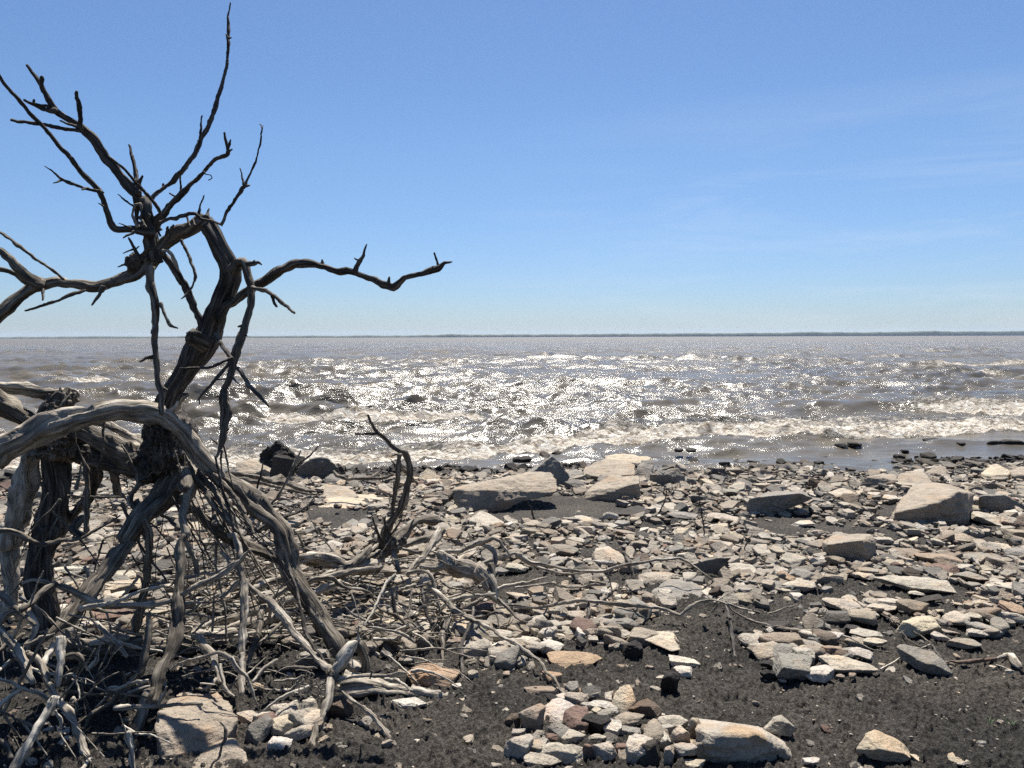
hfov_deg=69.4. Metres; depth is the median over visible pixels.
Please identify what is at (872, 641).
stone
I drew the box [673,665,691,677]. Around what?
stone
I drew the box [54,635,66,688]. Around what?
driftwood stick
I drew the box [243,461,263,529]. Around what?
driftwood stick
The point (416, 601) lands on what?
stone
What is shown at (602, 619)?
stone
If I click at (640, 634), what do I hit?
stone
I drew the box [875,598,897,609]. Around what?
stone
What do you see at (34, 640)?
driftwood root
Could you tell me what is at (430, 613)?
stone
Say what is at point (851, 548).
boulder
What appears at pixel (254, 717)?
stone
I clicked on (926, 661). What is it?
stone
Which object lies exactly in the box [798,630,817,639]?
stone
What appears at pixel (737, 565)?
boulder
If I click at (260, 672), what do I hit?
driftwood stick
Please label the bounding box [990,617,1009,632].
stone
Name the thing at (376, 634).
stone
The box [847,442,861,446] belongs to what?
awash stone
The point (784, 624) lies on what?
stone
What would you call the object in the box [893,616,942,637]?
stone
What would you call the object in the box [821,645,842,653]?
stone
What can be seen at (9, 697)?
driftwood stick
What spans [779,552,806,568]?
stone
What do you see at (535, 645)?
stone
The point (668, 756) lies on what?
stone
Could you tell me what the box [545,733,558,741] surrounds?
stone
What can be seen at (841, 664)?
stone
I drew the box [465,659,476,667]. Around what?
stone
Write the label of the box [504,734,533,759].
stone
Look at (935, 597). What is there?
stone
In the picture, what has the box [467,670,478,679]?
stone
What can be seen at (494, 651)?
stone
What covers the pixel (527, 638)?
stone
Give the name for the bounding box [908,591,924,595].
stone
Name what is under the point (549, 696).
soil clod
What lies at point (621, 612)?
stone
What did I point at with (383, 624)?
stone
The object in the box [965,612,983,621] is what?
stone
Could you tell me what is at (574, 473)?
boulder
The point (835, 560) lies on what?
stone
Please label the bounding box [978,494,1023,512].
boulder
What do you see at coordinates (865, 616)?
stone
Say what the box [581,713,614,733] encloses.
stone
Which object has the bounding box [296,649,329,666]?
stone
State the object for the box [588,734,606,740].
stone
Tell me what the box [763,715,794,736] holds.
stone
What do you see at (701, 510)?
dry stem
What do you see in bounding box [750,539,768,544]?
stone
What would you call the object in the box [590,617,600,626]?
stone
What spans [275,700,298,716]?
stone
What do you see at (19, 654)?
driftwood root
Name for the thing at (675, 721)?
stone
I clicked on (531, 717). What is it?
stone
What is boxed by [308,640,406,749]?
driftwood root
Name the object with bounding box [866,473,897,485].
boulder
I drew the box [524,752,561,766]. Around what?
stone
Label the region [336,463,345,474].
boulder
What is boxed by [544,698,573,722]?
stone
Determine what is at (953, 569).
stone
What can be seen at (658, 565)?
stone
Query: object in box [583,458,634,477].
boulder
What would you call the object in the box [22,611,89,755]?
driftwood root
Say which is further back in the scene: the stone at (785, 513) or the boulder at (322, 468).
the boulder at (322, 468)
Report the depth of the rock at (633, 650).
3.84 m
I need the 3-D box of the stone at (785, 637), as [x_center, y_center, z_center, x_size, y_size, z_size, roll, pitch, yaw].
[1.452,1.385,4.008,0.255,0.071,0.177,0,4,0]
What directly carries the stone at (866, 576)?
on the shore ground
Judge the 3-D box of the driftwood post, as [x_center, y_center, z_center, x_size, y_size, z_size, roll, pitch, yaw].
[-0.715,1.277,3.545,0.072,0.250,0.062,0,4,0]
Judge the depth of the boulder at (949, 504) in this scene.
7.11 m
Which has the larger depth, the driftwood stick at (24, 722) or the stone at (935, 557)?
the stone at (935, 557)
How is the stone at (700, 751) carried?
on the shore ground
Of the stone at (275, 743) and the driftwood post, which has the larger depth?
the driftwood post
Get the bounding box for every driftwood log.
[226,470,316,492]
[237,477,316,494]
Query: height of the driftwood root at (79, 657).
0.137 m
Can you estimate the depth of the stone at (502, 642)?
3.89 m
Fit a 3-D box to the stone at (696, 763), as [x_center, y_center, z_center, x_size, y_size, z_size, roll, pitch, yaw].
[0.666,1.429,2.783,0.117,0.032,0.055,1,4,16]
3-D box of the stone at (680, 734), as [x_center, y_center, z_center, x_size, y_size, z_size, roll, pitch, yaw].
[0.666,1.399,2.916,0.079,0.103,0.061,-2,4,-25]
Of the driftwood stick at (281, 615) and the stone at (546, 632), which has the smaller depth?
the driftwood stick at (281, 615)
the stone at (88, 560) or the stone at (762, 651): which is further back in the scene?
the stone at (88, 560)
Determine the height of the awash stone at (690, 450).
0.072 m
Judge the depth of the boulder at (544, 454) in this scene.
12.17 m
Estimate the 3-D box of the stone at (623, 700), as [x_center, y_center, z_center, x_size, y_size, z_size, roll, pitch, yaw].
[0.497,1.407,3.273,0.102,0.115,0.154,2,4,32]
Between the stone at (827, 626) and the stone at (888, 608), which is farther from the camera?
the stone at (888, 608)
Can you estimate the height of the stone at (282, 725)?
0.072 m
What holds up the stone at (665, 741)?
on the shore ground
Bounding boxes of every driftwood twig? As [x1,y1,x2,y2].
[60,673,93,699]
[838,598,931,643]
[889,615,919,646]
[931,644,942,658]
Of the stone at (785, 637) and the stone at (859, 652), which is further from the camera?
the stone at (785, 637)
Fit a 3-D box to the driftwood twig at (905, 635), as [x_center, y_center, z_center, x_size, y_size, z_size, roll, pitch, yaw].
[2.208,1.394,4.196,0.034,0.028,0.507,0,4,11]
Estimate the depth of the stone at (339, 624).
4.26 m
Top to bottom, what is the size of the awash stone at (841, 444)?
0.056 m
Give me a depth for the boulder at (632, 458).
11.61 m
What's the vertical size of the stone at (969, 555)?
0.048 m
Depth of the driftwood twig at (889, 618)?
4.36 m
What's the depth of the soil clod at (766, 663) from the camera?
3.70 m
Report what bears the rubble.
on the shore ground
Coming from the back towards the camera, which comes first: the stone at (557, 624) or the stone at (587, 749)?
the stone at (557, 624)
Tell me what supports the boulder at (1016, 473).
on the shore ground
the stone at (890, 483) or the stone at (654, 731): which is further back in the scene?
the stone at (890, 483)
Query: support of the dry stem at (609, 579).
on the shore ground
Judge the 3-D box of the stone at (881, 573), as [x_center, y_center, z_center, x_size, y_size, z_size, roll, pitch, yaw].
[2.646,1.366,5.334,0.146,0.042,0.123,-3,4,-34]
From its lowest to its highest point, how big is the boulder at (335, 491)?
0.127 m
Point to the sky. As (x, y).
(577, 166)
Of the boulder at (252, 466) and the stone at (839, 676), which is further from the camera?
the boulder at (252, 466)
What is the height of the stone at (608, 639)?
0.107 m
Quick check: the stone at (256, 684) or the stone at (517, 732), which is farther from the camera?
the stone at (256, 684)
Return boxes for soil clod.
[544,693,556,700]
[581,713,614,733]
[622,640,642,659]
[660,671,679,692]
[760,660,772,667]
[760,669,776,679]
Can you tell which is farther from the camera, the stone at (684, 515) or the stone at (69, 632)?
the stone at (684, 515)
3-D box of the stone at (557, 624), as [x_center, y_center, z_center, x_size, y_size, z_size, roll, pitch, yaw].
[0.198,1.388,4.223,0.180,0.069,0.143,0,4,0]
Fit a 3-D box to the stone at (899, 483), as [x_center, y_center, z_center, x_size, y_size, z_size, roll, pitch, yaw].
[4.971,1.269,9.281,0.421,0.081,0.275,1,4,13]
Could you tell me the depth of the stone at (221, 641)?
4.05 m
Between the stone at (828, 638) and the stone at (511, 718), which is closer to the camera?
the stone at (511, 718)
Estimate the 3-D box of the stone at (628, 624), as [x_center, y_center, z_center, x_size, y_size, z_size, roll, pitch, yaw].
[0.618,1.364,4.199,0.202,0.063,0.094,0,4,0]
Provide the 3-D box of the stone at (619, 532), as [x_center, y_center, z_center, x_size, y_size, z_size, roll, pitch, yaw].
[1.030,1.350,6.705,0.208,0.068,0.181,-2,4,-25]
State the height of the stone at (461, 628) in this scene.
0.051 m
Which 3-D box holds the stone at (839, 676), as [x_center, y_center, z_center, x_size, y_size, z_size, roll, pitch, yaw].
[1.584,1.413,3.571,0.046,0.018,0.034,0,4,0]
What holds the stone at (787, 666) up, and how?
on the shore ground
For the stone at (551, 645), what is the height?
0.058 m
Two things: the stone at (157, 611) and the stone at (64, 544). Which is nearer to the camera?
the stone at (157, 611)
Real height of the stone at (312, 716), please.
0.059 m
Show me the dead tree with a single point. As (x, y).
(166, 452)
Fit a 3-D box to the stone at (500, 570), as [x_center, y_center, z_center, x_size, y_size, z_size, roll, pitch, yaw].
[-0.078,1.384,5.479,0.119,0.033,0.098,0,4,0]
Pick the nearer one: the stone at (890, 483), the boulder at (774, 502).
the boulder at (774, 502)
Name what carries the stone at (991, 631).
on the shore ground
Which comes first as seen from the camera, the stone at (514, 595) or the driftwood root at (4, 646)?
the driftwood root at (4, 646)
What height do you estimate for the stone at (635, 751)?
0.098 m
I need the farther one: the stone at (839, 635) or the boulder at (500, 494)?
the boulder at (500, 494)
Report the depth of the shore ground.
3.43 m
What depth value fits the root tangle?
4.24 m
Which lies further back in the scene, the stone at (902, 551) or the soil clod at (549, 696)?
the stone at (902, 551)
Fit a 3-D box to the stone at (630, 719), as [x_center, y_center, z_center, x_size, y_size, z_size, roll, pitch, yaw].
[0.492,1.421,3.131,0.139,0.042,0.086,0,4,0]
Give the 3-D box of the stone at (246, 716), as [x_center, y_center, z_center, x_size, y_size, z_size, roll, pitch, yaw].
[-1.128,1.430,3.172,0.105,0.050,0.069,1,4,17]
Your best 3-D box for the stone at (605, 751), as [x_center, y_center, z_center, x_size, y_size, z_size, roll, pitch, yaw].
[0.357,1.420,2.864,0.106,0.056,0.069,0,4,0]
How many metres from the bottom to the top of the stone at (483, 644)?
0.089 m
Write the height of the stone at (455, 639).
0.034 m
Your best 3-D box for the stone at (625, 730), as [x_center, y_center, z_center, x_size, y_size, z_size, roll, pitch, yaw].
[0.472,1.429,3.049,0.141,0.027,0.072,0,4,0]
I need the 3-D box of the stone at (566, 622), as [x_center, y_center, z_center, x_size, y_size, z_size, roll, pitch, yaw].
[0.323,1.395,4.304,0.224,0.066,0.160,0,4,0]
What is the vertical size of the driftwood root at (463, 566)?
0.647 m
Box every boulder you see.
[155,689,237,759]
[193,738,247,767]
[236,459,270,473]
[255,469,270,475]
[259,440,304,470]
[270,454,294,477]
[295,457,338,479]
[318,494,387,507]
[323,485,358,498]
[324,474,339,484]
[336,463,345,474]
[337,519,357,528]
[452,472,557,512]
[469,511,503,525]
[527,456,569,485]
[539,451,549,457]
[564,479,585,489]
[568,469,582,477]
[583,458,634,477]
[585,475,640,501]
[592,546,622,559]
[605,454,650,462]
[615,506,650,516]
[637,459,653,479]
[649,468,684,485]
[652,578,702,601]
[687,558,730,574]
[695,718,791,764]
[728,560,755,572]
[746,491,811,515]
[822,534,875,562]
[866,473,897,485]
[890,482,974,524]
[897,471,931,483]
[925,465,946,473]
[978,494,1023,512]
[980,464,1009,479]
[1010,467,1023,480]
[1014,514,1023,529]
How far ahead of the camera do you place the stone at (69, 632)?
4.19 m
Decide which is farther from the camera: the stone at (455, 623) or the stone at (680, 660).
the stone at (455, 623)
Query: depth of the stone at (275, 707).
3.25 m
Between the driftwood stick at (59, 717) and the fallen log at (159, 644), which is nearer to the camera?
the driftwood stick at (59, 717)
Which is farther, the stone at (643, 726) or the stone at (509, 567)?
the stone at (509, 567)
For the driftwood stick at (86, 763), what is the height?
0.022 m
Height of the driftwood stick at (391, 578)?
0.166 m
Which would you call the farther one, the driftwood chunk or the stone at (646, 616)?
the stone at (646, 616)
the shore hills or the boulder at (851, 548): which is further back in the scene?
the shore hills
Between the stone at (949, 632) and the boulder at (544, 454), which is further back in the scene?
the boulder at (544, 454)
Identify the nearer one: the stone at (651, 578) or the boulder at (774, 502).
the stone at (651, 578)
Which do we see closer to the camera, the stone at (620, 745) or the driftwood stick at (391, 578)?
the stone at (620, 745)
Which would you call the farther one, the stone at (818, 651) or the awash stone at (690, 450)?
the awash stone at (690, 450)
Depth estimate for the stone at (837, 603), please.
4.61 m
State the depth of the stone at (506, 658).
3.67 m
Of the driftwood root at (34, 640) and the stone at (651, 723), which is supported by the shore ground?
the stone at (651, 723)
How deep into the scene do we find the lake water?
24.50 m
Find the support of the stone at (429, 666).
on the shore ground
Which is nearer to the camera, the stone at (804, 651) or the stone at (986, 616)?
the stone at (804, 651)
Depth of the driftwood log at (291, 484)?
7.31 m
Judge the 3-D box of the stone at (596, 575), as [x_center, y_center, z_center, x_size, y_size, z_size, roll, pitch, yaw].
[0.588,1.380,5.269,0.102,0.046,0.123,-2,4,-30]
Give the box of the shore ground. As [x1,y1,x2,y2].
[0,459,1023,767]
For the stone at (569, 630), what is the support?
on the shore ground
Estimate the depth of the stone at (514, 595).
4.83 m
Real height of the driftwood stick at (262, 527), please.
0.182 m
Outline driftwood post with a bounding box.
[355,625,369,673]
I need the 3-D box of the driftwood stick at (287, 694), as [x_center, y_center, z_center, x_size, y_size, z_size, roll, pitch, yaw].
[-0.973,1.354,3.196,0.199,0.067,0.018,-2,4,-30]
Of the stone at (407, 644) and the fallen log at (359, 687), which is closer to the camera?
the fallen log at (359, 687)
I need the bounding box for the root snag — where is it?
[299,414,445,596]
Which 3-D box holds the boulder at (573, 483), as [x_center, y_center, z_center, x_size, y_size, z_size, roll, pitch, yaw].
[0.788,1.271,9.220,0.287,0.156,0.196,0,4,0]
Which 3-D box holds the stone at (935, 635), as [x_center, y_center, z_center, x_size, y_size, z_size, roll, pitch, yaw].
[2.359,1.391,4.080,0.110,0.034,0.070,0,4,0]
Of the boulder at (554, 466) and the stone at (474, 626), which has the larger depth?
the boulder at (554, 466)
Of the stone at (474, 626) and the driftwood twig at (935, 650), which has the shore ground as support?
the driftwood twig at (935, 650)
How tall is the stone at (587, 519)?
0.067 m
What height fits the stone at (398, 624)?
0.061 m
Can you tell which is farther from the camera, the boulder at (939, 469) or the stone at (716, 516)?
the boulder at (939, 469)
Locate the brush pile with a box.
[0,571,202,767]
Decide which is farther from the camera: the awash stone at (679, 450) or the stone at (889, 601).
the awash stone at (679, 450)
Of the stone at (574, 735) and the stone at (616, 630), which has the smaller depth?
the stone at (574, 735)
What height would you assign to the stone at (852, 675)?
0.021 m
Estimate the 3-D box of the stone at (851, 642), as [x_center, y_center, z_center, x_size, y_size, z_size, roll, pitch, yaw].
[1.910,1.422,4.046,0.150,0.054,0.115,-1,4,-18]
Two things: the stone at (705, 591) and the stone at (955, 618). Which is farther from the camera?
the stone at (705, 591)
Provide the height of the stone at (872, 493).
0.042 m
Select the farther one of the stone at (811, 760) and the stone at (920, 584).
the stone at (920, 584)
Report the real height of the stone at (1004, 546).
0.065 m
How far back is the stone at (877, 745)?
2.83 m
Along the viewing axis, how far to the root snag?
4.89 m
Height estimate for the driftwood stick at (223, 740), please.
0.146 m
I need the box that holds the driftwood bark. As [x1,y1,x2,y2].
[946,656,997,664]
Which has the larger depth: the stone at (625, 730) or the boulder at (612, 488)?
the boulder at (612, 488)
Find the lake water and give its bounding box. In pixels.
[0,336,1023,480]
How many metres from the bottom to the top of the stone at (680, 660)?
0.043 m
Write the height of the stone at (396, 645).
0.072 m
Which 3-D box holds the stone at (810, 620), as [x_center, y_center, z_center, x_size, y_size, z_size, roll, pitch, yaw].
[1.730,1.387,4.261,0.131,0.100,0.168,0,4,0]
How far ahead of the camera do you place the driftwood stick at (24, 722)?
2.88 m
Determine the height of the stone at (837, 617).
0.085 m
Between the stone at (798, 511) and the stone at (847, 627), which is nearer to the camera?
the stone at (847, 627)
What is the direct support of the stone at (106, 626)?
on the shore ground
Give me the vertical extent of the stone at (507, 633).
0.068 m
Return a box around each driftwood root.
[0,610,35,684]
[0,632,24,652]
[0,738,13,760]
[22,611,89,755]
[24,632,54,645]
[63,652,84,686]
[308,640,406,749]
[350,536,892,692]
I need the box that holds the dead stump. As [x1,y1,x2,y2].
[0,381,100,634]
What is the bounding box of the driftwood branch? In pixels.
[333,470,394,480]
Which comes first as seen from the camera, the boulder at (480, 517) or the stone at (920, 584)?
the stone at (920, 584)
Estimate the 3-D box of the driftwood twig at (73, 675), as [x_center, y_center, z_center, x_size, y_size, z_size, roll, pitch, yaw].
[-1.814,1.252,3.060,0.145,0.091,0.059,0,4,0]
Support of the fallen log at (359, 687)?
on the shore ground
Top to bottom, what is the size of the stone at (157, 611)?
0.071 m
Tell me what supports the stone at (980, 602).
on the shore ground
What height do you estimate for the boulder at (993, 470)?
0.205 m
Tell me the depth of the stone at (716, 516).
7.35 m
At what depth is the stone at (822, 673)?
3.54 m
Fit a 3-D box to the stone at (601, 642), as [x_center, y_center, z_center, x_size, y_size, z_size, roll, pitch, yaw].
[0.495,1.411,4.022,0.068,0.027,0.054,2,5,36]
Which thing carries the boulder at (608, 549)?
on the shore ground
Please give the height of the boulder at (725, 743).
0.271 m
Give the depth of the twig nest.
3.32 m
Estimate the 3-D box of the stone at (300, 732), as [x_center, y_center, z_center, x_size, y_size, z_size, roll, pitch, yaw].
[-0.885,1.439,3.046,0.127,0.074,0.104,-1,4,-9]
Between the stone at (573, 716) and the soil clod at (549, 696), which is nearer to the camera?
the stone at (573, 716)
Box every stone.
[54,566,89,574]
[60,541,80,550]
[65,626,80,637]
[79,556,97,564]
[81,628,95,637]
[92,609,132,622]
[94,622,110,633]
[105,578,140,592]
[106,591,124,597]
[115,570,139,576]
[117,623,131,630]
[118,614,133,623]
[143,608,170,621]
[210,638,228,645]
[236,710,257,723]
[245,714,274,745]
[252,683,263,688]
[252,711,270,721]
[253,711,278,721]
[261,623,279,644]
[267,736,292,750]
[270,714,293,736]
[271,703,286,711]
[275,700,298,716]
[280,627,298,646]
[283,723,312,741]
[288,707,315,726]
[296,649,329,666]
[298,623,317,639]
[299,709,325,724]
[301,696,318,708]
[324,695,353,716]
[333,616,344,626]
[336,626,355,637]
[363,618,388,628]
[365,639,383,648]
[367,645,379,651]
[369,630,400,638]
[380,621,389,626]
[380,634,396,653]
[383,634,400,644]
[386,621,414,630]
[388,632,407,647]
[391,697,426,708]
[401,639,417,655]
[405,599,421,603]
[406,663,440,685]
[412,667,459,686]
[416,617,433,634]
[417,633,434,652]
[418,606,436,618]
[438,607,449,620]
[446,636,460,643]
[450,623,469,634]
[451,619,469,629]
[463,638,490,657]
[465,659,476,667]
[466,622,479,629]
[466,630,479,639]
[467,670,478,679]
[476,600,495,614]
[486,647,519,662]
[490,629,511,640]
[492,645,519,669]
[493,641,513,646]
[495,567,508,574]
[496,614,531,628]
[496,645,510,655]
[504,563,524,571]
[504,713,520,728]
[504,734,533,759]
[505,592,530,599]
[511,565,526,570]
[511,728,525,736]
[512,456,531,462]
[512,636,538,640]
[514,600,531,613]
[518,703,545,730]
[520,640,545,650]
[524,614,546,629]
[524,686,563,694]
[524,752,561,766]
[531,593,545,597]
[531,733,540,738]
[531,739,542,751]
[534,618,553,629]
[534,742,583,764]
[538,626,556,641]
[540,639,563,653]
[541,671,561,683]
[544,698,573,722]
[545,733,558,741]
[546,651,602,667]
[547,544,579,555]
[549,620,562,628]
[551,451,561,454]
[559,625,575,634]
[561,620,571,625]
[561,729,585,742]
[562,705,588,732]
[564,692,588,704]
[567,610,586,617]
[569,617,596,632]
[580,517,593,521]
[582,744,592,757]
[587,700,618,713]
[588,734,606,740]
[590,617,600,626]
[592,573,603,580]
[592,742,616,760]
[594,628,614,635]
[596,639,605,644]
[597,625,621,638]
[598,616,609,625]
[598,623,623,638]
[603,618,638,629]
[603,634,628,649]
[610,600,634,613]
[612,685,635,713]
[613,529,636,535]
[613,608,639,619]
[614,712,643,726]
[616,743,625,751]
[619,725,642,734]
[625,733,652,763]
[626,627,658,645]
[628,698,661,717]
[629,596,645,604]
[634,603,651,621]
[637,531,648,537]
[637,608,648,613]
[638,572,677,584]
[638,740,661,766]
[640,724,646,733]
[643,722,663,743]
[644,631,679,651]
[644,722,669,737]
[653,563,662,568]
[658,715,688,728]
[658,731,671,748]
[663,746,673,764]
[666,511,697,518]
[668,655,700,667]
[670,725,690,744]
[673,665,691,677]
[673,742,697,755]
[674,448,682,452]
[684,759,704,767]
[686,448,696,451]
[688,717,700,739]
[692,740,706,761]
[701,586,720,596]
[704,512,734,519]
[721,488,739,495]
[735,593,754,605]
[737,633,763,646]
[747,592,759,600]
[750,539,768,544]
[751,641,777,660]
[758,632,804,645]
[762,621,793,631]
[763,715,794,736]
[773,643,793,656]
[773,652,811,680]
[777,510,791,516]
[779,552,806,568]
[782,579,816,591]
[789,568,814,580]
[792,520,815,526]
[792,647,814,664]
[793,507,808,514]
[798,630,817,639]
[802,613,818,628]
[802,639,823,646]
[802,757,819,764]
[803,646,825,659]
[805,665,834,682]
[810,629,837,645]
[818,655,880,673]
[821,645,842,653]
[822,597,865,609]
[824,556,844,564]
[824,611,853,623]
[824,623,830,629]
[828,488,855,495]
[832,632,843,640]
[833,649,847,655]
[834,443,847,446]
[835,674,845,678]
[844,624,859,632]
[844,636,872,649]
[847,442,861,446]
[848,609,876,625]
[848,647,873,660]
[849,627,883,637]
[849,673,855,678]
[850,572,875,579]
[856,730,910,763]
[863,637,887,645]
[866,603,896,612]
[867,492,880,494]
[873,568,886,576]
[873,575,957,593]
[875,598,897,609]
[884,481,895,484]
[885,547,919,554]
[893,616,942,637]
[895,482,916,485]
[895,599,928,614]
[897,644,952,676]
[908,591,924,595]
[913,553,962,563]
[916,594,943,601]
[930,563,959,573]
[930,631,950,640]
[940,529,971,543]
[940,629,960,634]
[941,611,970,625]
[945,638,981,649]
[951,571,989,581]
[951,602,961,605]
[959,552,1001,561]
[964,622,1004,638]
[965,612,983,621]
[965,623,999,634]
[965,628,990,636]
[966,607,1001,620]
[970,511,1001,525]
[972,600,987,607]
[973,496,978,504]
[978,611,996,620]
[986,439,1023,444]
[990,542,1010,549]
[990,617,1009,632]
[996,612,1023,624]
[1000,528,1023,539]
[1003,547,1023,555]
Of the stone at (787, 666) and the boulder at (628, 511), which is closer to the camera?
the stone at (787, 666)
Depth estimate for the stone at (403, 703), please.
3.29 m
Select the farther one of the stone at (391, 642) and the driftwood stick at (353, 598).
the stone at (391, 642)
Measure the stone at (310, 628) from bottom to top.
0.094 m
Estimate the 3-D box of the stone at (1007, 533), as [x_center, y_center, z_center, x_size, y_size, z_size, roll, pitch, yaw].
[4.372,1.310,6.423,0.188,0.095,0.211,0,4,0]
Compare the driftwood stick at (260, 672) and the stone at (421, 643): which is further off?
the stone at (421, 643)
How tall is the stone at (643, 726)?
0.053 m
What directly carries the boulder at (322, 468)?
on the shore ground
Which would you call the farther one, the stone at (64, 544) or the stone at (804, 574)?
the stone at (64, 544)
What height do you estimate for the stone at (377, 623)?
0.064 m
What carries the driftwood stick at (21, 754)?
on the shore ground
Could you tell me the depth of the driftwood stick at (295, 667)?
3.31 m
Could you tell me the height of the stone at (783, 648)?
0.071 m
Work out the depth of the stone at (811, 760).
2.79 m
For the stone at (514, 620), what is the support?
on the shore ground
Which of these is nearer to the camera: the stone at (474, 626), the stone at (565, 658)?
the stone at (565, 658)
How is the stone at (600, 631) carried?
on the rubble
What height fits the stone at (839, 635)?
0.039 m
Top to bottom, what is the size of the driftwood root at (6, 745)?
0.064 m
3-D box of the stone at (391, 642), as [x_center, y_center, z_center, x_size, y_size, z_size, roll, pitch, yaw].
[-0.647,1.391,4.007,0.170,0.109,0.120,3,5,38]
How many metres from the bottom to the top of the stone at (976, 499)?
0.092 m
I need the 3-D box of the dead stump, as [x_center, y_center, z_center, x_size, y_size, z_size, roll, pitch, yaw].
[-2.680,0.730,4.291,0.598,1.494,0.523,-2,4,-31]
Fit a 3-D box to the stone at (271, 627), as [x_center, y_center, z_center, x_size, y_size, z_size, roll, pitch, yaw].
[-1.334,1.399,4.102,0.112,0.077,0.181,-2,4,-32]
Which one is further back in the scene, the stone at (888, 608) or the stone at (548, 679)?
the stone at (888, 608)
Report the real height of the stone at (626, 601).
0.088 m
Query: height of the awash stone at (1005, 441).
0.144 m
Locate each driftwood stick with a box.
[0,657,15,671]
[0,677,48,700]
[0,688,20,707]
[0,710,33,727]
[9,695,58,767]
[42,643,55,664]
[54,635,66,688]
[54,710,62,731]
[81,757,91,767]
[210,722,227,767]
[220,551,331,670]
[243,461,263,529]
[247,657,265,674]
[248,497,314,535]
[251,658,277,683]
[254,444,319,531]
[264,685,309,710]
[274,675,301,681]
[275,665,317,674]
[288,569,324,660]
[351,594,360,622]
[364,573,396,624]
[622,551,634,579]
[880,644,930,669]
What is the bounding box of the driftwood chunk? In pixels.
[996,653,1022,669]
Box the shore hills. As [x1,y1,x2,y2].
[0,331,1023,338]
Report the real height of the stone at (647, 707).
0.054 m
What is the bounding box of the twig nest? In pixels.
[287,666,325,701]
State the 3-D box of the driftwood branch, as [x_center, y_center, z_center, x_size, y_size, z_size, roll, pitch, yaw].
[-1.694,1.051,8.428,0.732,0.120,0.060,0,4,7]
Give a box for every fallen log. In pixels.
[65,571,307,662]
[339,659,466,697]
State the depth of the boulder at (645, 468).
9.82 m
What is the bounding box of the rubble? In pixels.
[0,452,1023,767]
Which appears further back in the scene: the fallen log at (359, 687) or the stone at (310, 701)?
the fallen log at (359, 687)
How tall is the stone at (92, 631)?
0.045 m
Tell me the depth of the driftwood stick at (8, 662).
3.11 m
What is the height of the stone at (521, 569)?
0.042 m
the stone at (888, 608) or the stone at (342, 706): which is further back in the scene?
the stone at (888, 608)
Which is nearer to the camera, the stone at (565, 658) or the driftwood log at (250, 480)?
the stone at (565, 658)
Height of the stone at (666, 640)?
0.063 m
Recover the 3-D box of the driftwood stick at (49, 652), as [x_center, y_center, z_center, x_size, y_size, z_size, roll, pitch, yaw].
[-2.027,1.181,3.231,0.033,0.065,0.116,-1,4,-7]
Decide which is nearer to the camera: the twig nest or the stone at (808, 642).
the twig nest
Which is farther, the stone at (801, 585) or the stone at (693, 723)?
the stone at (801, 585)
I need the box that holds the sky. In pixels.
[0,0,1023,336]
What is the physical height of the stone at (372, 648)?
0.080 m
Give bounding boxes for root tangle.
[51,504,500,691]
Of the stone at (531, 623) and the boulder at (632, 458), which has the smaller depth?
the stone at (531, 623)
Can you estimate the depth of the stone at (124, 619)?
4.32 m
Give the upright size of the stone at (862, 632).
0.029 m
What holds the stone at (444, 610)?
on the rubble
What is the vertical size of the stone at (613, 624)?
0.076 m
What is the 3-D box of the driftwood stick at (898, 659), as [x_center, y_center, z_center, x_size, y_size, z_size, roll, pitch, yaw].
[2.055,1.419,3.860,0.547,0.021,0.017,-3,5,-37]
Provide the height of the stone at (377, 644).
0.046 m
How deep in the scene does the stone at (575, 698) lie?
3.30 m
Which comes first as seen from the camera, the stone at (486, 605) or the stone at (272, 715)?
the stone at (272, 715)
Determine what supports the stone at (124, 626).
on the shore ground
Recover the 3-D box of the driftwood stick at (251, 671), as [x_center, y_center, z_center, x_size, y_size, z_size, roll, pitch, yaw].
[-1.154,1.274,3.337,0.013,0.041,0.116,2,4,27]
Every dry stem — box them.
[527,501,535,519]
[605,557,616,601]
[657,477,670,514]
[696,480,707,533]
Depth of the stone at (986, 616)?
4.33 m
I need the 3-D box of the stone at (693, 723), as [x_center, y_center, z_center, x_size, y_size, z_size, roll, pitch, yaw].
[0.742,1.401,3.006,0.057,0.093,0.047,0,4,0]
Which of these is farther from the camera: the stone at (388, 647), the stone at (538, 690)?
the stone at (388, 647)
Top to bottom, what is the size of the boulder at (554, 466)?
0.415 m
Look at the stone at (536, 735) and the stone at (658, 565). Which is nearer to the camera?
the stone at (536, 735)
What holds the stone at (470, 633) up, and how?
on the shore ground
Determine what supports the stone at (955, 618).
on the shore ground
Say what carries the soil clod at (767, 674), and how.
on the shore ground
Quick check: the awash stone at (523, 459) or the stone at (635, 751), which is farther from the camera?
the awash stone at (523, 459)
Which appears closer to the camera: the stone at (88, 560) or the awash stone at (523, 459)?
the stone at (88, 560)
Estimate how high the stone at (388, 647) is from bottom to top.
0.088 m
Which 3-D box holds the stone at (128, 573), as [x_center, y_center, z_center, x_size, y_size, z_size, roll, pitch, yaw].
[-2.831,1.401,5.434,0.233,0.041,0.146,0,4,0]
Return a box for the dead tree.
[0,2,451,744]
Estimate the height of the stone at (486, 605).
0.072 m
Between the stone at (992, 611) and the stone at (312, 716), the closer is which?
the stone at (312, 716)
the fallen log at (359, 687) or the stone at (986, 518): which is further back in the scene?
the stone at (986, 518)
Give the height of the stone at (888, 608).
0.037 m
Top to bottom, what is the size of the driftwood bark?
0.026 m
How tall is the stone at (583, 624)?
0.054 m
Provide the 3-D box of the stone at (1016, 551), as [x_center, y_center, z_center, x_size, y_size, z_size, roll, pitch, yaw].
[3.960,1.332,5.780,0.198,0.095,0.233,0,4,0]
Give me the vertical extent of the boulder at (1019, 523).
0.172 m
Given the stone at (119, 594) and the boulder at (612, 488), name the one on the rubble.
the stone at (119, 594)
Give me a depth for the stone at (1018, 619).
4.32 m

